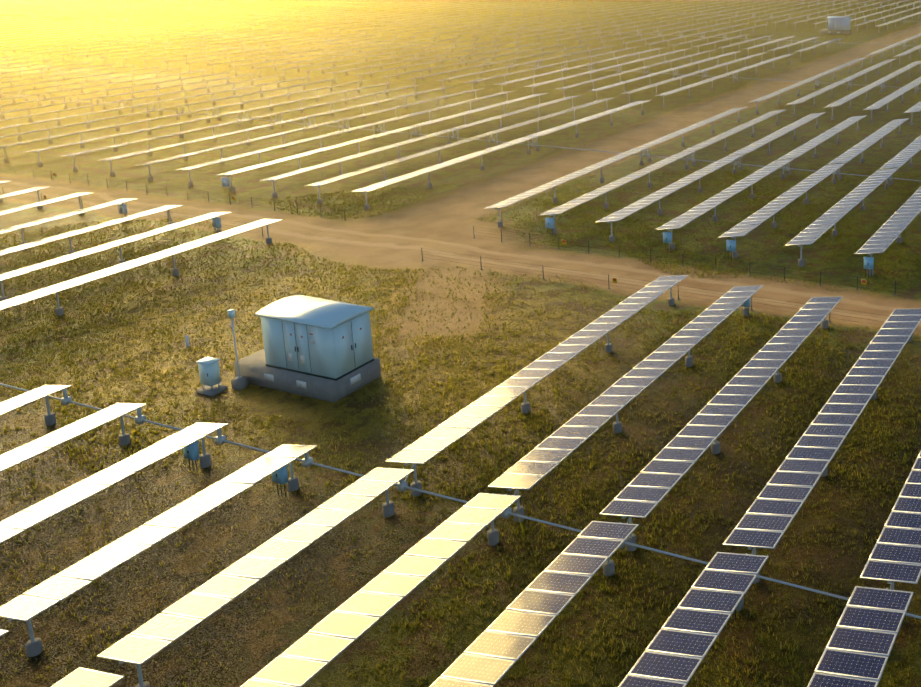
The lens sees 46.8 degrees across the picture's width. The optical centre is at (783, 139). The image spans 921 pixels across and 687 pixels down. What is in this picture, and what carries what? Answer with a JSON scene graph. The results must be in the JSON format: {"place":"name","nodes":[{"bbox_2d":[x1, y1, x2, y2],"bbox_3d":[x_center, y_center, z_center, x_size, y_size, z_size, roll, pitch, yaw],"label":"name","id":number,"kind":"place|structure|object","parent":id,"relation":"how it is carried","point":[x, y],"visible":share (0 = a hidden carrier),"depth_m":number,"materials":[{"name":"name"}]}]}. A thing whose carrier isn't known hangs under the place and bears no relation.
{"place":"outdoors","nodes":[
{"label":"outdoors","id":0,"kind":"place"},
{"bbox_2d":[0,0,920,686],"bbox_3d":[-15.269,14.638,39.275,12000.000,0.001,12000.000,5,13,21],"label":"ground","id":1,"kind":"structure","parent":0,"point":[246,656],"depth_m":55.58,"materials":[{"name":"brown soil"}]},
{"bbox_2d":[185,335,189,345],"bbox_3d":[-33.053,11.190,54.147,0.180,0.720,0.171,5,13,21],"label":"cable marker","id":2,"kind":"object","parent":1,"relation":"on","point":[187,340],"depth_m":54.07,"materials":[{"name":"white"}]},
{"bbox_2d":[196,356,227,395],"bbox_3d":[-28.612,11.823,48.738,1.100,1.740,0.900,5,13,21],"label":"control cabinet","id":3,"kind":"object","parent":1,"relation":"on","point":[209,373],"visible":0.98,"depth_m":48.52,"materials":[{"name":"metal"}]},
{"bbox_2d":[227,309,248,389],"bbox_3d":[-27.429,10.524,48.871,0.626,4.230,0.540,5,13,21],"label":"sensor pole","id":4,"kind":"object","parent":1,"relation":"on","point":[239,382],"visible":0.96,"depth_m":48.95,"materials":[{"name":"metal"}]},
{"bbox_2d":[234,295,380,402],"bbox_3d":[-24.379,10.422,49.827,6.610,4.240,3.112,5,13,21],"label":"transformer kiosk","id":5,"kind":"object","parent":1,"relation":"on","point":[318,348],"visible":1,"depth_m":48.54,"materials":[{"name":"metal"}]},
{"bbox_2d":[0,0,920,686],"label":"solar panels","id":6,"kind":"object","parent":1,"relation":"on","point":[860,644],"depth_m":41.05,"materials":[{"name":"blue glass"}]},
{"bbox_2d":[0,169,920,686],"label":"grass tufts","id":7,"kind":"object","parent":1,"relation":"on","point":[500,441],"visible":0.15,"depth_m":48.52,"materials":[{"name":"green plant"}]},
{"bbox_2d":[1,164,920,295],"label":"fence","id":8,"kind":"object","parent":1,"relation":"on","point":[863,282],"depth_m":70.38,"materials":[{"name":"grey metal"}]},
{"bbox_2d":[2,187,920,334],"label":"fence","id":9,"kind":"object","parent":1,"relation":"on","point":[614,280],"visible":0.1,"depth_m":63.67,"materials":[{"name":"grey metal"}]},
{"bbox_2d":[820,16,851,35],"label":"transformer kiosk","id":10,"kind":"object","parent":1,"relation":"on","point":[832,25],"depth_m":218.81,"materials":[{"name":"metal"}]},
{"bbox_2d":[0,0,920,374],"label":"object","id":11,"kind":"structure","parent":0,"point":[221,1],"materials":[{"name":"plant"}]}
]}

